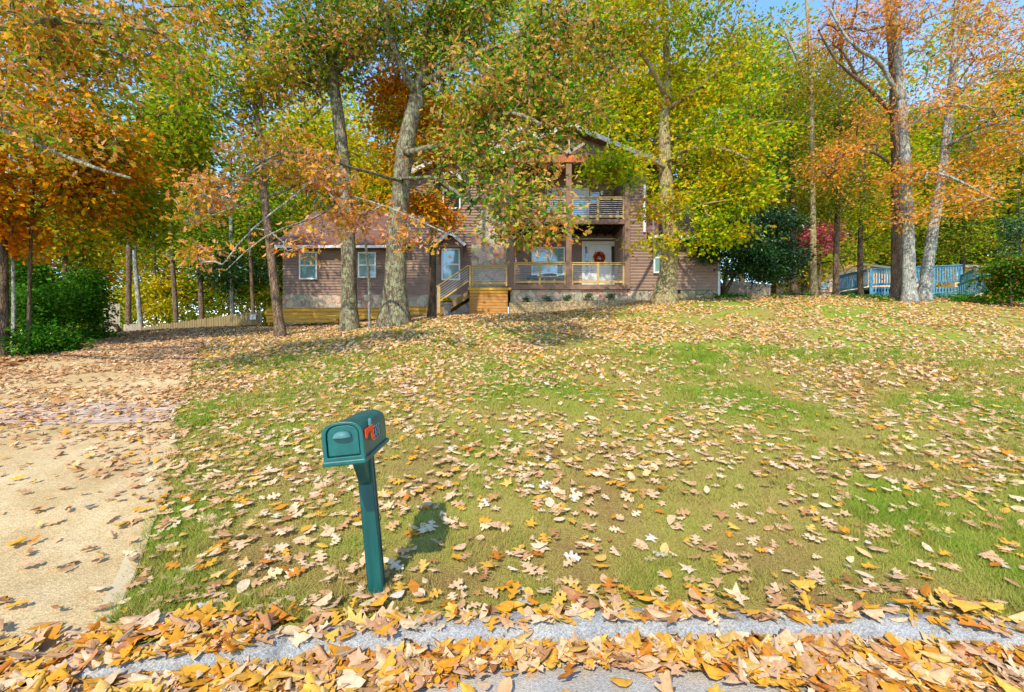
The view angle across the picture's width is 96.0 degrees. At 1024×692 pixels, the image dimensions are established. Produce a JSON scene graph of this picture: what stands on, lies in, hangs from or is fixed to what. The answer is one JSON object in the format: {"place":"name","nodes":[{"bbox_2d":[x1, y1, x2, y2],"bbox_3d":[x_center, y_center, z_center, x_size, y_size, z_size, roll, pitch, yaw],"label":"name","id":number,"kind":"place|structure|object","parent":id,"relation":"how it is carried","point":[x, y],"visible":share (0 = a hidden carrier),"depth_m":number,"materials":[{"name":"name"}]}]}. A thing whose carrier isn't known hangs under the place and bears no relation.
{"place":"outdoors","nodes":[
{"label":"outdoors","id":0,"kind":"place"},
{"bbox_2d":[0,325,232,670],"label":"driveway","id":1,"kind":"structure","parent":0,"point":[42,587],"depth_m":5.08,"materials":[{"name":"beige concrete"}]},
{"bbox_2d":[0,400,183,424],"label":"paver band","id":2,"kind":"object","parent":1,"relation":"on","point":[134,417],"visible":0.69,"depth_m":7.44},
{"bbox_2d":[93,549,141,622],"bbox_3d":[-2.526,1.659,2.863,0.162,0.150,1.747,0,0,-28],"label":"driveway border","id":3,"kind":"object","parent":1,"relation":"on","point":[119,582],"visible":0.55,"depth_m":3.14,"materials":[{"name":"beige concrete"}]},
{"bbox_2d":[0,0,1023,329],"label":"sky","id":4,"kind":"structure","parent":0,"point":[816,4],"materials":[{"name":"blue"}]},
{"bbox_2d":[3,296,1023,648],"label":"ground","id":5,"kind":"structure","parent":0,"point":[635,482],"depth_m":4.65,"materials":[{"name":"plant"}]},
{"bbox_2d":[9,251,70,333],"bbox_3d":[-17.336,-1.640,16.666,3.101,3.917,2.839,0,0,0],"label":"shrub","id":6,"kind":"object","parent":5,"relation":"on","point":[21,275],"visible":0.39,"depth_m":16.36,"materials":[{"name":"green plant"}]},
{"bbox_2d":[0,90,93,351],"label":"hardwood tree","id":7,"kind":"object","parent":5,"relation":"on","point":[12,253],"visible":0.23,"depth_m":13.96,"materials":[{"name":"orange plant"}]},
{"bbox_2d":[0,313,102,356],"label":"shrub","id":8,"kind":"object","parent":5,"relation":"on","point":[44,340],"visible":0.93,"depth_m":13.48,"materials":[{"name":"green plant"}]},
{"bbox_2d":[9,273,108,340],"bbox_3d":[-15.519,-1.011,15.379,2.827,2.780,3.085,0,0,-21],"label":"shrub","id":9,"kind":"object","parent":5,"relation":"on","point":[50,306],"visible":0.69,"depth_m":15.13,"materials":[{"name":"green plant"}]},
{"bbox_2d":[0,4,128,356],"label":"hardwood tree","id":10,"kind":"object","parent":5,"relation":"on","point":[19,206],"visible":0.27,"depth_m":13.10,"materials":[{"name":"orange plant"}]},
{"bbox_2d":[26,178,132,328],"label":"hardwood tree","id":11,"kind":"object","parent":5,"relation":"on","point":[98,253],"visible":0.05,"depth_m":26.90,"materials":[{"name":"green plant"}]},
{"bbox_2d":[37,259,129,335],"bbox_3d":[-15.693,-1.477,16.945,3.044,3.277,2.870,0,0,0],"label":"shrub","id":12,"kind":"object","parent":5,"relation":"on","point":[95,319],"visible":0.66,"depth_m":16.73,"materials":[{"name":"green plant"}]},
{"bbox_2d":[0,0,186,353],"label":"hardwood tree","id":13,"kind":"object","parent":5,"relation":"on","point":[97,182],"visible":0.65,"depth_m":13.05,"materials":[{"name":"orange plant"}]},
{"bbox_2d":[39,228,153,330],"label":"forest tree","id":14,"kind":"object","parent":5,"relation":"on","point":[110,269],"visible":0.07,"depth_m":35.93,"materials":[{"name":"orange plant"}]},
{"bbox_2d":[67,324,125,340],"bbox_3d":[-15.644,-0.419,17.395,2.096,1.182,2.765,0,0,-10],"label":"shrub","id":15,"kind":"object","parent":5,"relation":"on","point":[104,332],"visible":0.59,"depth_m":17.08,"materials":[{"name":"green plant"}]},
{"bbox_2d":[104,302,119,331],"bbox_3d":[-18.667,-1.159,21.515,0.745,1.817,0.030,0,0,0],"label":"plank fence","id":16,"kind":"object","parent":5,"relation":"on","point":[117,308],"visible":0.25,"depth_m":21.50,"materials":[{"name":"beige wood"}]},
{"bbox_2d":[9,0,230,330],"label":"maple tree","id":17,"kind":"object","parent":5,"relation":"on","point":[85,245],"visible":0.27,"depth_m":16.86,"materials":[{"name":"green plant"}]},
{"bbox_2d":[58,193,185,325],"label":"forest tree","id":18,"kind":"object","parent":5,"relation":"on","point":[143,256],"visible":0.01,"depth_m":41.32,"materials":[{"name":"yellow plant"}]},
{"bbox_2d":[0,0,244,183],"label":"oak tree","id":19,"kind":"object","parent":5,"relation":"on","point":[23,22],"visible":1,"depth_m":7.60,"materials":[{"name":"orange plant"}]},
{"bbox_2d":[123,324,141,330],"bbox_3d":[-18.947,-0.218,23.025,0.900,1.736,0.050,0,0,0],"label":"fence panel","id":20,"kind":"object","parent":5,"relation":"on","point":[131,327],"visible":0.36,"depth_m":23.00,"materials":[{"name":"grey wood"}]},
{"bbox_2d":[9,285,282,333],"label":"undergrowth","id":21,"kind":"object","parent":5,"relation":"on","point":[161,321],"visible":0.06,"depth_m":29.04,"materials":[{"name":"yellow plant"}]},
{"bbox_2d":[103,122,192,323],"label":"hardwood tree","id":22,"kind":"object","parent":5,"relation":"on","point":[128,305],"visible":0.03,"depth_m":24.92,"materials":[{"name":"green plant"}]},
{"bbox_2d":[102,215,197,324],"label":"hardwood tree","id":23,"kind":"object","parent":5,"relation":"on","point":[155,288],"visible":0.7,"depth_m":29.44,"materials":[{"name":"yellow plant"}]},
{"bbox_2d":[94,165,226,323],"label":"forest tree","id":24,"kind":"object","parent":5,"relation":"on","point":[142,265],"visible":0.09,"depth_m":33.50,"materials":[{"name":"yellow plant"}]},
{"bbox_2d":[114,54,231,326],"bbox_3d":[-19.689,-7.832,26.402,5.956,16.464,6.074,0,0,-40],"label":"hardwood tree","id":25,"kind":"object","parent":5,"relation":"on","point":[137,291],"visible":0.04,"depth_m":25.91,"materials":[{"name":"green plant"}]},
{"bbox_2d":[127,67,233,322],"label":"hardwood tree","id":26,"kind":"object","parent":5,"relation":"on","point":[174,295],"visible":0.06,"depth_m":25.90,"materials":[{"name":"green plant"}]},
{"bbox_2d":[143,159,247,322],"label":"forest tree","id":27,"kind":"object","parent":5,"relation":"on","point":[216,306],"visible":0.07,"depth_m":37.26,"materials":[{"name":"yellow plant"}]},
{"bbox_2d":[142,310,262,329],"bbox_3d":[-16.702,-0.647,24.640,7.211,2.450,0.091,0,0,6],"label":"picket fence","id":28,"kind":"object","parent":5,"relation":"on","point":[235,319],"visible":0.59,"depth_m":24.47,"materials":[{"name":"beige wood"}]},
{"bbox_2d":[151,182,257,318],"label":"hardwood tree","id":29,"kind":"object","parent":5,"relation":"on","point":[197,230],"visible":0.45,"depth_m":26.81,"materials":[{"name":"brown plant"}]},
{"bbox_2d":[104,0,349,337],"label":"maple tree","id":30,"kind":"object","parent":5,"relation":"on","point":[189,115],"visible":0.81,"depth_m":14.88,"materials":[{"name":"green plant"}]},
{"bbox_2d":[161,132,294,321],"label":"forest tree","id":31,"kind":"object","parent":5,"relation":"on","point":[194,281],"visible":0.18,"depth_m":31.86,"materials":[{"name":"green plant"}]},
{"bbox_2d":[0,313,461,368],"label":"brown leaf litter","id":32,"kind":"object","parent":5,"relation":"on","point":[14,363],"visible":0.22,"depth_m":13.44,"materials":[{"name":"brown plant"}]},
{"bbox_2d":[187,184,282,325],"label":"hardwood tree","id":33,"kind":"object","parent":5,"relation":"on","point":[231,271],"visible":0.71,"depth_m":27.75,"materials":[{"name":"green plant"}]},
{"bbox_2d":[206,189,297,311],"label":"hardwood tree","id":34,"kind":"object","parent":5,"relation":"on","point":[248,221],"visible":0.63,"depth_m":26.92,"materials":[{"name":"green plant"}]},
{"bbox_2d":[207,118,331,317],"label":"forest tree","id":35,"kind":"object","parent":5,"relation":"on","point":[291,203],"visible":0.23,"depth_m":32.10,"materials":[{"name":"green plant"}]},
{"bbox_2d":[207,68,385,313],"bbox_3d":[-15.818,-10.349,36.358,12.499,23.429,13.170,0,0,41],"label":"forest tree","id":36,"kind":"object","parent":5,"relation":"on","point":[329,137],"visible":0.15,"depth_m":34.42,"materials":[{"name":"yellow plant"}]},
{"bbox_2d":[189,0,411,331],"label":"oak tree","id":37,"kind":"object","parent":5,"relation":"on","point":[331,70],"visible":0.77,"depth_m":15.34,"materials":[{"name":"green plant"}]},
{"bbox_2d":[147,112,458,329],"bbox_3d":[-5.071,-2.426,10.946,5.422,4.501,6.866,0,0,-33],"label":"oak sapling","id":38,"kind":"object","parent":5,"relation":"on","point":[342,214],"visible":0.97,"depth_m":9.54,"materials":[{"name":"orange plant"}]},
{"bbox_2d":[221,48,394,219],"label":"forest tree","id":39,"kind":"object","parent":5,"relation":"on","point":[345,110],"visible":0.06,"depth_m":38.27,"materials":[{"name":"yellow plant"}]},
{"bbox_2d":[266,308,379,324],"bbox_3d":[-8.638,-1.287,21.785,5.503,0.974,1.030,0,0,0],"label":"planter box","id":40,"kind":"object","parent":5,"relation":"on","point":[310,311],"visible":0.45,"depth_m":21.30,"materials":[{"name":"yellow wood"}]},
{"bbox_2d":[281,133,413,302],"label":"forest tree","id":41,"kind":"object","parent":5,"relation":"on","point":[354,190],"visible":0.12,"depth_m":34.50,"materials":[{"name":"yellow plant"}]},
{"bbox_2d":[322,410,388,595],"bbox_3d":[-0.940,1.096,2.953,0.254,1.316,0.658,-5,0,-3],"label":"mailbox","id":42,"kind":"object","parent":5,"relation":"on","point":[358,441],"visible":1,"depth_m":3.00,"materials":[{"name":"teal plastic"}]},
{"bbox_2d":[327,425,360,456],"bbox_3d":[-0.977,0.545,2.661,0.179,0.176,0.068,-5,0,-3],"label":"door","id":43,"kind":"structure","parent":42,"relation":"in","point":[342,440],"depth_m":2.66,"materials":[{"name":"teal plastic"}]},
{"bbox_2d":[331,123,423,210],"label":"forest tree","id":44,"kind":"object","parent":5,"relation":"on","point":[368,165],"visible":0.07,"depth_m":35.26,"materials":[{"name":"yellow plant"}]},
{"bbox_2d":[322,1,473,210],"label":"forest tree","id":45,"kind":"object","parent":5,"relation":"on","point":[356,111],"visible":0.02,"depth_m":35.16,"materials":[{"name":"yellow plant"}]},
{"bbox_2d":[352,99,458,209],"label":"forest tree","id":46,"kind":"object","parent":5,"relation":"on","point":[392,165],"visible":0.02,"depth_m":34.86,"materials":[{"name":"yellow plant"}]},
{"bbox_2d":[343,34,478,317],"bbox_3d":[-3.550,-6.655,17.425,5.589,11.767,4.349,0,0,0],"label":"oak sapling","id":47,"kind":"object","parent":5,"relation":"on","point":[392,122],"visible":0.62,"depth_m":16.86,"materials":[{"name":"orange plant"}]},
{"bbox_2d":[409,307,426,315],"bbox_3d":[-4.464,-1.399,22.085,1.212,0.897,1.030,0,0,0],"label":"planter box","id":48,"kind":"object","parent":5,"relation":"on","point":[417,310],"visible":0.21,"depth_m":21.60,"materials":[{"name":"yellow wood"}]},
{"bbox_2d":[222,0,657,328],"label":"oak tree","id":49,"kind":"object","parent":5,"relation":"on","point":[491,97],"visible":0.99,"depth_m":11.95,"materials":[{"name":"green plant"}]},
{"bbox_2d":[441,297,452,314],"bbox_3d":[-2.833,-1.710,20.100,0.529,0.844,0.520,0,0,0],"label":"flower pot","id":50,"kind":"object","parent":5,"relation":"on","point":[446,305],"visible":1,"depth_m":19.95,"materials":[{"name":"grey ceramic"}]},
{"bbox_2d":[372,0,562,167],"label":"forest tree","id":51,"kind":"object","parent":5,"relation":"on","point":[464,70],"visible":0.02,"depth_m":36.65,"materials":[{"name":"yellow plant"}]},
{"bbox_2d":[414,10,567,159],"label":"forest tree","id":52,"kind":"object","parent":5,"relation":"on","point":[498,55],"visible":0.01,"depth_m":37.49,"materials":[{"name":"green plant"}]},
{"bbox_2d":[274,114,719,324],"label":"house","id":53,"kind":"structure","parent":5,"relation":"on","point":[483,279],"depth_m":22.95,"materials":[{"name":"brown wood"}]},
{"bbox_2d":[299,252,317,279],"bbox_3d":[-10.353,-4.086,23.409,0.914,1.410,0.090,0,0,0],"label":"window","id":54,"kind":"structure","parent":53,"relation":"in","point":[308,272],"depth_m":23.40,"materials":[{"name":"glass"}]},
{"bbox_2d":[358,252,375,277],"bbox_3d":[-7.363,-4.113,23.409,0.914,1.306,0.090,0,0,0],"label":"window","id":55,"kind":"structure","parent":53,"relation":"in","point":[362,269],"depth_m":23.40,"materials":[{"name":"glass"}]},
{"bbox_2d":[441,248,459,279],"bbox_3d":[-3.107,-4.145,23.409,0.940,1.606,0.090,0,0,0],"label":"window","id":56,"kind":"structure","parent":53,"relation":"in","point":[449,266],"depth_m":23.40,"materials":[{"name":"glass"}]},
{"bbox_2d":[442,190,460,208],"bbox_3d":[-3.068,-7.442,23.409,0.914,0.966,0.090,0,0,0],"label":"window","id":57,"kind":"structure","parent":53,"relation":"in","point":[458,201],"depth_m":23.40,"materials":[{"name":"white glass"}]},
{"bbox_2d":[531,247,564,275],"bbox_3d":[1.841,-4.282,23.409,1.697,1.488,0.090,0,0,0],"label":"window","id":58,"kind":"structure","parent":53,"relation":"in","point":[555,269],"depth_m":23.40,"materials":[{"name":"glass"}]},
{"bbox_2d":[572,191,586,218],"bbox_3d":[3.326,-6.895,23.430,0.941,1.989,0.050,0,0,0],"label":"balcony door","id":59,"kind":"structure","parent":53,"relation":"in","point":[579,193],"depth_m":23.43,"materials":[{"name":"white paint"}]},
{"bbox_2d":[590,245,608,283],"bbox_3d":[4.452,-4.012,23.404,0.966,2.284,0.122,0,0,0],"label":"door","id":60,"kind":"structure","parent":53,"relation":"in","point":[603,269],"depth_m":23.41,"materials":[{"name":"white paint"}]},
{"bbox_2d":[653,242,662,272],"bbox_3d":[7.047,-4.103,21.409,0.956,1.445,0.090,0,0,0],"label":"window","id":61,"kind":"structure","parent":53,"relation":"in","point":[656,263],"depth_m":21.41,"materials":[{"name":"white paint"}]},
{"bbox_2d":[0,294,1023,400],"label":"fallen leaves","id":62,"kind":"object","parent":5,"relation":"on","point":[663,340],"visible":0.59,"depth_m":12.35,"materials":[{"name":"beige plant"}]},
{"bbox_2d":[460,0,633,131],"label":"forest tree","id":63,"kind":"object","parent":5,"relation":"on","point":[509,24],"visible":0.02,"depth_m":36.04,"materials":[{"name":"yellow plant"}]},
{"bbox_2d":[116,384,1023,626],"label":"fallen leaves","id":64,"kind":"object","parent":5,"relation":"on","point":[777,599],"visible":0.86,"depth_m":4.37,"materials":[{"name":"beige plant"}]},
{"bbox_2d":[509,299,632,312],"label":"retaining wall","id":65,"kind":"structure","parent":5,"relation":"on","point":[525,307],"depth_m":20.95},
{"bbox_2d":[482,0,675,197],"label":"forest tree","id":66,"kind":"object","parent":5,"relation":"on","point":[626,136],"visible":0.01,"depth_m":35.42,"materials":[{"name":"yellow plant"}]},
{"bbox_2d":[549,0,713,203],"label":"forest tree","id":67,"kind":"object","parent":5,"relation":"on","point":[627,133],"visible":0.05,"depth_m":35.11,"materials":[{"name":"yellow plant"}]},
{"bbox_2d":[578,15,725,213],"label":"forest tree","id":68,"kind":"object","parent":5,"relation":"on","point":[626,98],"visible":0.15,"depth_m":35.22,"materials":[{"name":"yellow plant"}]},
{"bbox_2d":[552,0,809,304],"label":"maple tree","id":69,"kind":"object","parent":5,"relation":"on","point":[743,196],"visible":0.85,"depth_m":17.16,"materials":[{"name":"green plant"}]},
{"bbox_2d":[597,0,791,257],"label":"forest tree","id":70,"kind":"object","parent":5,"relation":"on","point":[671,143],"visible":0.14,"depth_m":35.38,"materials":[{"name":"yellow plant"}]},
{"bbox_2d":[651,65,799,283],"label":"forest tree","id":71,"kind":"object","parent":5,"relation":"on","point":[711,165],"visible":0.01,"depth_m":40.51,"materials":[{"name":"green plant"}]},
{"bbox_2d":[725,280,769,295],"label":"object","id":72,"kind":"object","parent":5,"relation":"on","point":[737,287],"visible":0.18,"depth_m":26.50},
{"bbox_2d":[680,141,823,296],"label":"holly tree","id":73,"kind":"object","parent":5,"relation":"on","point":[770,269],"visible":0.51,"depth_m":21.09,"materials":[{"name":"green plant"}]},
{"bbox_2d":[677,29,828,281],"bbox_3d":[18.941,-13.705,37.943,12.985,23.086,12.528,0,0,-32],"label":"forest tree","id":74,"kind":"object","parent":5,"relation":"on","point":[762,69],"visible":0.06,"depth_m":35.70,"materials":[{"name":"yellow plant"}]},
{"bbox_2d":[693,2,850,294],"bbox_3d":[14.279,-10.558,26.052,7.952,16.398,6.571,0,0,0],"label":"hardwood tree","id":75,"kind":"object","parent":5,"relation":"on","point":[794,287],"visible":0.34,"depth_m":25.25,"materials":[{"name":"green plant"}]},
{"bbox_2d":[745,136,832,294],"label":"forest tree","id":76,"kind":"object","parent":5,"relation":"on","point":[774,289],"visible":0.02,"depth_m":44.78,"materials":[{"name":"green plant"}]},
{"bbox_2d":[717,0,889,280],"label":"forest tree","id":77,"kind":"object","parent":5,"relation":"on","point":[784,52],"visible":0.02,"depth_m":49.24,"materials":[{"name":"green plant"}]},
{"bbox_2d":[744,0,881,295],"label":"poplar tree","id":78,"kind":"object","parent":5,"relation":"on","point":[811,91],"visible":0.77,"depth_m":21.85,"materials":[{"name":"green plant"}]},
{"bbox_2d":[732,23,906,294],"bbox_3d":[25.573,-14.086,40.071,13.350,23.556,13.757,0,0,22],"label":"forest tree","id":79,"kind":"object","parent":5,"relation":"on","point":[804,281],"visible":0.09,"depth_m":38.95,"materials":[{"name":"green plant"}]},
{"bbox_2d":[785,220,857,294],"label":"hardwood tree","id":80,"kind":"object","parent":5,"relation":"on","point":[824,238],"visible":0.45,"depth_m":37.48,"materials":[{"name":"brown plant"}]},
{"bbox_2d":[770,263,919,294],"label":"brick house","id":81,"kind":"structure","parent":5,"relation":"on","point":[830,284],"depth_m":45.00,"materials":[{"name":"blue wood"}]},
{"bbox_2d":[800,96,889,268],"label":"forest tree","id":82,"kind":"object","parent":5,"relation":"on","point":[848,229],"visible":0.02,"depth_m":57.65,"materials":[{"name":"green plant"}]},
{"bbox_2d":[777,53,918,294],"bbox_3d":[17.226,-9.336,24.011,5.973,14.212,6.041,0,0,0],"label":"hardwood tree","id":83,"kind":"object","parent":5,"relation":"on","point":[837,210],"visible":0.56,"depth_m":23.66,"materials":[{"name":"brown plant"}]},
{"bbox_2d":[781,0,937,298],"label":"oak tree","id":84,"kind":"object","parent":5,"relation":"on","point":[896,268],"visible":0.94,"depth_m":18.75,"materials":[{"name":"brown plant"}]},
{"bbox_2d":[709,289,1023,303],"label":"ground cover","id":85,"kind":"object","parent":5,"relation":"on","point":[959,297],"visible":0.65,"depth_m":20.19,"materials":[{"name":"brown plant"}]},
{"bbox_2d":[819,91,955,294],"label":"hardwood tree","id":86,"kind":"object","parent":5,"relation":"on","point":[869,238],"visible":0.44,"depth_m":25.57,"materials":[{"name":"green plant"}]},
{"bbox_2d":[820,59,975,267],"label":"forest tree","id":87,"kind":"object","parent":5,"relation":"on","point":[867,92],"visible":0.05,"depth_m":55.90,"materials":[{"name":"yellow plant"}]},
{"bbox_2d":[831,93,976,265],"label":"forest tree","id":88,"kind":"object","parent":5,"relation":"on","point":[881,259],"visible":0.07,"depth_m":53.99,"materials":[{"name":"green plant"}]},
{"bbox_2d":[831,264,987,297],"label":"blue deck","id":89,"kind":"structure","parent":5,"relation":"on","point":[868,277],"depth_m":24.95,"materials":[{"name":"paint"}]},
{"bbox_2d":[822,0,1023,303],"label":"oak tree","id":90,"kind":"object","parent":5,"relation":"on","point":[909,291],"visible":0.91,"depth_m":17.74,"materials":[{"name":"orange plant"}]},
{"bbox_2d":[867,0,1023,265],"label":"forest tree","id":91,"kind":"object","parent":5,"relation":"on","point":[940,128],"visible":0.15,"depth_m":47.96,"materials":[{"name":"green plant"}]},
{"bbox_2d":[878,125,1018,272],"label":"cedar tree","id":92,"kind":"object","parent":5,"relation":"on","point":[960,228],"visible":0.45,"depth_m":27.88,"materials":[{"name":"green plant"}]},
{"bbox_2d":[880,117,1023,291],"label":"forest tree","id":93,"kind":"object","parent":5,"relation":"on","point":[952,261],"visible":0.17,"depth_m":47.87,"materials":[{"name":"green plant"}]},
{"bbox_2d":[915,0,1023,301],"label":"oak tree","id":94,"kind":"object","parent":5,"relation":"on","point":[925,289],"visible":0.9,"depth_m":18.34,"materials":[{"name":"orange plant"}]},
{"bbox_2d":[919,41,1023,297],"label":"forest tree","id":95,"kind":"object","parent":5,"relation":"on","point":[1020,168],"visible":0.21,"depth_m":46.65,"materials":[{"name":"green plant"}]},
{"bbox_2d":[935,260,1023,299],"bbox_3d":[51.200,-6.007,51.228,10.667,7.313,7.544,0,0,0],"label":"fence","id":96,"kind":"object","parent":5,"relation":"on","point":[953,284],"depth_m":48.34,"materials":[{"name":"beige wood"}]},
{"bbox_2d":[957,252,1023,307],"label":"shrub","id":97,"kind":"object","parent":5,"relation":"on","point":[1008,274],"visible":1,"depth_m":17.69,"materials":[{"name":"green plant"}]},
{"bbox_2d":[984,194,1023,262],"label":"cedar tree","id":98,"kind":"object","parent":5,"relation":"on","point":[1019,223],"visible":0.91,"depth_m":25.83,"materials":[{"name":"green plant"}]},
{"bbox_2d":[413,661,996,691],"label":"road","id":99,"kind":"structure","parent":0,"point":[581,678],"depth_m":2.40,"materials":[{"name":"grey asphalt"}]},
{"bbox_2d":[0,576,1023,691],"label":"gutter leaves","id":100,"kind":"object","parent":99,"relation":"on","point":[945,656],"visible":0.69,"depth_m":2.49,"materials":[{"name":"orange plant"}]},
{"bbox_2d":[65,607,1023,687],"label":"kerb","id":101,"kind":"structure","parent":99,"relation":"on","point":[862,627],"depth_m":2.65,"materials":[{"name":"concrete"}]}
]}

